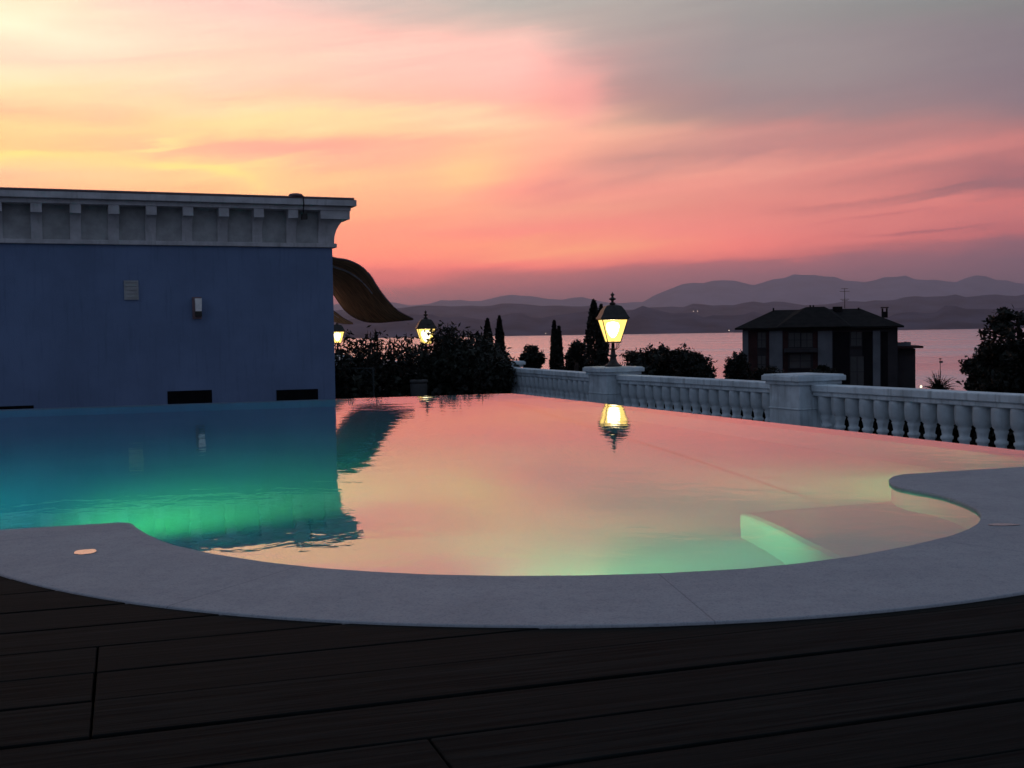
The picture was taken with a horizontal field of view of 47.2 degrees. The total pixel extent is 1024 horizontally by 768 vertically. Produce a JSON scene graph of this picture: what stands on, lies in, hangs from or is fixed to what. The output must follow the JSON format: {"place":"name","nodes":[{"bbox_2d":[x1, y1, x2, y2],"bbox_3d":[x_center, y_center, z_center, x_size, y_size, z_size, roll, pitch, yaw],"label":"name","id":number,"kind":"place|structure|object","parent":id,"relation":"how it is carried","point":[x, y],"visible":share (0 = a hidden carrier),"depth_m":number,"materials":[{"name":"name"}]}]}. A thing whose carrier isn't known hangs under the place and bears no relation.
{"place":"outdoors","nodes":[
{"label":"outdoors","id":0,"kind":"place"},
{"bbox_2d":[334,323,344,354],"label":"street lantern","id":1,"kind":"object","parent":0,"point":[339,330],"visible":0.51,"depth_m":40.99,"materials":[{"name":"glass"}]},
{"bbox_2d":[415,310,436,346],"bbox_3d":[-2.219,-1.249,30.273,0.514,1.310,0.514,-1,3,-10],"label":"street lantern","id":2,"kind":"object","parent":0,"point":[421,326],"visible":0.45,"depth_m":30.09,"materials":[{"name":"glass"}]},
{"bbox_2d":[0,0,1023,304],"label":"sky","id":3,"kind":"structure","parent":0,"point":[633,150],"materials":[{"name":"pink"}]},
{"bbox_2d":[333,274,1023,310],"bbox_3d":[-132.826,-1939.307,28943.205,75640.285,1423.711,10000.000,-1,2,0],"label":"mountains","id":4,"kind":"structure","parent":0,"point":[807,289],"depth_m":27539.78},
{"bbox_2d":[334,306,1023,338],"bbox_3d":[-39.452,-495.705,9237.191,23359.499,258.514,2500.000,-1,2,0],"label":"shore hills","id":5,"kind":"structure","parent":0,"point":[644,320],"depth_m":8579.85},
{"bbox_2d":[334,328,1023,390],"bbox_3d":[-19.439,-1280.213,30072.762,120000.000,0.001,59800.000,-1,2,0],"label":"lake","id":6,"kind":"structure","parent":0,"point":[950,347],"depth_m":1407.79,"materials":[{"name":"pink liquid"}]},
{"bbox_2d":[336,294,1023,321],"bbox_3d":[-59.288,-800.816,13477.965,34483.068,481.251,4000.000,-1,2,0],"label":"hills","id":7,"kind":"structure","parent":0,"point":[934,304],"depth_m":12954.42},
{"bbox_3d":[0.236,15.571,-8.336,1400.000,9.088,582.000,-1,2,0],"label":"garden ground","id":8,"kind":"structure","parent":0,"visible":0},
{"bbox_2d":[483,318,493,342],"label":"cypress tree","id":9,"kind":"object","parent":8,"relation":"on","point":[487,328],"visible":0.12,"depth_m":87.76,"materials":[{"name":"green plant"}]},
{"bbox_2d":[494,315,504,356],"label":"cypress tree","id":10,"kind":"object","parent":8,"relation":"on","point":[499,334],"visible":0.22,"depth_m":84.74,"materials":[{"name":"green plant"}]},
{"bbox_2d":[516,344,546,368],"bbox_3d":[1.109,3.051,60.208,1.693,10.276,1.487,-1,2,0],"label":"round bush","id":11,"kind":"object","parent":8,"relation":"on","point":[531,356],"visible":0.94,"depth_m":59.66,"materials":[{"name":"green plant"}]},
{"bbox_2d":[549,320,560,369],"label":"cypress tree","id":12,"kind":"object","parent":8,"relation":"on","point":[554,362],"visible":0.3,"depth_m":79.80,"materials":[{"name":"green plant"}]},
{"bbox_2d":[557,325,564,369],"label":"cypress tree","id":13,"kind":"object","parent":8,"relation":"on","point":[559,336],"visible":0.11,"depth_m":80.81,"materials":[{"name":"green plant"}]},
{"bbox_2d":[560,353,590,370],"bbox_3d":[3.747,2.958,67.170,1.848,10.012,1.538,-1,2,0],"label":"round bush","id":14,"kind":"object","parent":8,"relation":"on","point":[569,364],"visible":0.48,"depth_m":66.68,"materials":[{"name":"green plant"}]},
{"bbox_2d":[567,339,589,370],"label":"tree","id":15,"kind":"object","parent":8,"relation":"on","point":[575,351],"visible":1,"depth_m":65.79,"materials":[{"name":"green plant"}]},
{"bbox_2d":[583,299,605,366],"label":"cypress tree","id":16,"kind":"object","parent":8,"relation":"on","point":[594,354],"visible":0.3,"depth_m":71.62,"materials":[{"name":"green plant"}]},
{"bbox_2d":[598,304,609,365],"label":"cypress tree","id":17,"kind":"object","parent":8,"relation":"on","point":[606,349],"visible":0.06,"depth_m":72.79,"materials":[{"name":"green plant"}]},
{"bbox_2d":[619,342,709,375],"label":"umbrella pine","id":18,"kind":"object","parent":8,"relation":"on","point":[654,361],"visible":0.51,"depth_m":73.69,"materials":[{"name":"green plant"}]},
{"bbox_2d":[663,352,717,377],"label":"umbrella pine","id":19,"kind":"object","parent":8,"relation":"on","point":[689,365],"visible":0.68,"depth_m":71.37,"materials":[{"name":"green plant"}]},
{"bbox_2d":[722,349,753,379],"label":"garden tree","id":20,"kind":"object","parent":8,"relation":"on","point":[736,367],"visible":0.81,"depth_m":91.57,"materials":[{"name":"green plant"}]},
{"bbox_2d":[748,365,783,380],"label":"garden tree","id":21,"kind":"object","parent":8,"relation":"on","point":[759,372],"visible":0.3,"depth_m":92.82,"materials":[{"name":"green plant"}]},
{"bbox_2d":[809,364,843,380],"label":"garden tree","id":22,"kind":"object","parent":8,"relation":"on","point":[823,368],"visible":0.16,"depth_m":93.92,"materials":[{"name":"green plant"}]},
{"bbox_2d":[735,288,922,387],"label":"villa","id":23,"kind":"object","parent":8,"relation":"on","point":[860,347],"visible":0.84,"depth_m":117.95,"materials":[{"name":"paint"}]},
{"bbox_2d":[757,332,766,348],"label":"window","id":24,"kind":"structure","parent":23,"relation":"in","point":[761,335],"depth_m":119.10,"materials":[{"name":"glass"}]},
{"bbox_2d":[758,356,765,368],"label":"window","id":25,"kind":"structure","parent":23,"relation":"in","point":[761,359],"depth_m":119.19,"materials":[{"name":"glass"}]},
{"bbox_2d":[788,333,800,347],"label":"window","id":26,"kind":"structure","parent":23,"relation":"in","point":[794,338],"depth_m":118.38,"materials":[{"name":"glass"}]},
{"bbox_2d":[789,354,811,368],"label":"window","id":27,"kind":"structure","parent":23,"relation":"in","point":[797,361],"depth_m":118.32,"materials":[{"name":"glass"}]},
{"bbox_2d":[801,333,812,347],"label":"window","id":28,"kind":"structure","parent":23,"relation":"in","point":[806,338],"depth_m":118.12,"materials":[{"name":"glass"}]},
{"bbox_2d":[850,332,862,346],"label":"window","id":29,"kind":"structure","parent":23,"relation":"in","point":[856,337],"depth_m":117.03,"materials":[{"name":"glass"}]},
{"bbox_2d":[850,356,863,385],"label":"window","id":30,"kind":"structure","parent":23,"relation":"in","point":[856,363],"depth_m":117.14,"materials":[{"name":"glass"}]},
{"bbox_2d":[918,370,959,389],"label":"palm tree","id":31,"kind":"object","parent":8,"relation":"on","point":[937,383],"visible":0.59,"depth_m":69.87,"materials":[{"name":"green plant"}]},
{"bbox_2d":[962,375,974,390],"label":"garden tree","id":32,"kind":"object","parent":8,"relation":"on","point":[967,381],"visible":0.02,"depth_m":60.08,"materials":[{"name":"green plant"}]},
{"bbox_2d":[955,305,1023,393],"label":"cedar tree","id":33,"kind":"object","parent":8,"relation":"on","point":[993,364],"visible":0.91,"depth_m":57.37,"materials":[{"name":"green plant"}]},
{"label":"terrace","id":34,"kind":"structure","parent":0,"visible":0},
{"bbox_2d":[0,187,356,409],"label":"pool house","id":35,"kind":"structure","parent":34,"relation":"on","point":[116,298],"depth_m":23.22,"materials":[{"name":"blue paint"}]},
{"bbox_2d":[334,311,352,323],"bbox_3d":[-5.705,-1.115,35.467,1.532,2.941,3.410,-1,3,-13],"label":"shade canopy","id":36,"kind":"object","parent":34,"relation":"on","point":[339,318],"visible":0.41,"depth_m":34.73,"materials":[{"name":"fabric"}]},
{"bbox_2d":[335,367,374,398],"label":"hedge","id":37,"kind":"object","parent":34,"relation":"on","point":[373,384],"visible":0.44,"depth_m":25.61,"materials":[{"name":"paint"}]},
{"bbox_2d":[334,329,385,398],"bbox_3d":[-3.602,-0.205,26.035,1.574,2.035,1.863,1,3,31],"label":"oleander shrub","id":38,"kind":"object","parent":34,"relation":"on","point":[355,387],"visible":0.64,"depth_m":25.61,"materials":[{"name":"green plant"}]},
{"bbox_2d":[349,325,390,397],"bbox_3d":[-3.294,-0.289,26.946,0.950,2.129,1.340,-1,2,8],"label":"oleander shrub","id":39,"kind":"object","parent":34,"relation":"on","point":[377,343],"visible":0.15,"depth_m":26.91,"materials":[{"name":"green plant"}]},
{"bbox_2d":[332,257,413,322],"bbox_3d":[-3.993,-1.313,28.954,2.556,3.845,4.641,-1,3,-12],"label":"shade canopy","id":40,"kind":"object","parent":34,"relation":"on","point":[358,294],"visible":0.81,"depth_m":28.24,"materials":[{"name":"fabric"}]},
{"bbox_2d":[371,334,419,397],"bbox_3d":[-2.750,-0.196,27.217,1.419,1.930,2.031,1,3,34],"label":"oleander shrub","id":41,"kind":"object","parent":34,"relation":"on","point":[396,380],"visible":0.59,"depth_m":26.68,"materials":[{"name":"green plant"}]},
{"bbox_2d":[392,323,427,378],"bbox_3d":[-2.388,-0.387,28.176,1.038,2.148,1.384,-1,2,0],"label":"oleander shrub","id":42,"kind":"object","parent":34,"relation":"on","point":[407,346],"visible":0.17,"depth_m":27.90,"materials":[{"name":"green plant"}]},
{"bbox_2d":[410,379,427,396],"bbox_3d":[-1.920,0.343,24.236,0.380,0.881,0.380,-1,2,0],"label":"planter pot","id":43,"kind":"object","parent":34,"relation":"on","point":[418,387],"visible":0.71,"depth_m":24.08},
{"bbox_2d":[411,320,473,395],"bbox_3d":[-1.484,-0.345,26.603,1.922,2.209,1.876,1,3,43],"label":"oleander shrub","id":44,"kind":"object","parent":34,"relation":"on","point":[428,369],"visible":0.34,"depth_m":26.05,"materials":[{"name":"green plant"}]},
{"bbox_2d":[438,322,510,394],"bbox_3d":[-0.883,-0.297,26.018,1.830,2.151,2.096,-1,2,0],"label":"oleander shrub","id":45,"kind":"object","parent":34,"relation":"on","point":[460,377],"visible":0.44,"depth_m":25.49,"materials":[{"name":"green plant"}]},
{"bbox_2d":[468,343,519,394],"bbox_3d":[-0.379,-0.041,25.003,1.211,1.691,1.607,-1,2,0],"label":"oleander shrub","id":46,"kind":"object","parent":34,"relation":"on","point":[490,376],"visible":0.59,"depth_m":24.64,"materials":[{"name":"green plant"}]},
{"bbox_2d":[511,360,525,366],"bbox_3d":[-0.219,0.085,26.028,0.800,1.191,0.800,-2,3,-25],"label":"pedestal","id":47,"kind":"object","parent":34,"relation":"on","point":[520,363],"visible":0.09,"depth_m":25.77,"materials":[{"name":"stone"}]},
{"bbox_2d":[510,367,588,401],"bbox_3d":[0.784,0.252,23.318,0.300,1.060,5.109,-2,3,-20],"label":"balustrade","id":48,"kind":"object","parent":34,"relation":"on","point":[564,384],"visible":0.43,"depth_m":23.08,"materials":[{"name":"stone"}]},
{"bbox_2d":[583,366,644,405],"bbox_3d":[1.785,0.289,20.603,0.800,1.191,0.800,-2,3,-25],"label":"pedestal","id":49,"kind":"object","parent":34,"relation":"on","point":[604,386],"visible":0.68,"depth_m":20.28,"materials":[{"name":"stone"}]},
{"bbox_2d":[596,292,629,366],"bbox_3d":[1.766,-0.954,20.549,0.514,1.310,0.514,-1,2,-6],"label":"street lantern","id":50,"kind":"object","parent":49,"relation":"on","point":[612,318],"visible":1,"depth_m":20.39,"materials":[{"name":"metal"}]},
{"bbox_2d":[616,374,769,421],"bbox_3d":[2.872,0.439,18.273,0.300,1.060,4.470,-2,3,-25],"label":"balustrade","id":51,"kind":"object","parent":34,"relation":"on","point":[714,394],"visible":0.49,"depth_m":18.03,"materials":[{"name":"stone"}]},
{"bbox_2d":[761,372,845,428],"bbox_3d":[3.957,0.457,15.937,0.800,1.191,0.800,-2,3,-25],"label":"pedestal","id":52,"kind":"object","parent":34,"relation":"on","point":[793,400],"visible":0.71,"depth_m":15.64,"materials":[{"name":"stone"}]},
{"bbox_2d":[655,404,1014,449],"bbox_3d":[5.136,0.577,16.496,1.080,1.013,10.468,-2,3,-25],"label":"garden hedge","id":53,"kind":"object","parent":34,"relation":"on","point":[991,437],"visible":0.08,"depth_m":15.04,"materials":[{"name":"green plant"}]},
{"bbox_2d":[811,384,1023,450],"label":"balustrade","id":54,"kind":"object","parent":34,"relation":"on","point":[999,413],"visible":0.53,"depth_m":13.78,"materials":[{"name":"stone"}]},
{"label":"pool basin","id":55,"kind":"structure","parent":0,"visible":0},
{"bbox_2d":[0,394,1023,575],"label":"pool water","id":56,"kind":"structure","parent":55,"relation":"in","point":[503,484],"depth_m":5.52,"materials":[{"name":"liquid"}]},
{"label":"deck substructure","id":57,"kind":"structure","parent":0,"visible":0},
{"bbox_2d":[0,576,1023,767],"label":"timber deck","id":58,"kind":"structure","parent":57,"relation":"on","point":[939,687],"depth_m":2.27,"materials":[{"name":"brown wood"}]},
{"bbox_2d":[0,467,1023,628],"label":"pool coping","id":59,"kind":"object","parent":58,"relation":"on","point":[130,563],"visible":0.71,"depth_m":3.22,"materials":[{"name":"stone"}]},
{"bbox_2d":[74,549,96,554],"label":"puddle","id":60,"kind":"object","parent":59,"relation":"on","point":[85,551],"visible":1,"depth_m":3.80,"materials":[{"name":"liquid"}]},
{"bbox_2d":[988,523,1019,525],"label":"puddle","id":61,"kind":"object","parent":59,"relation":"on","point":[1000,524],"visible":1,"depth_m":4.05,"materials":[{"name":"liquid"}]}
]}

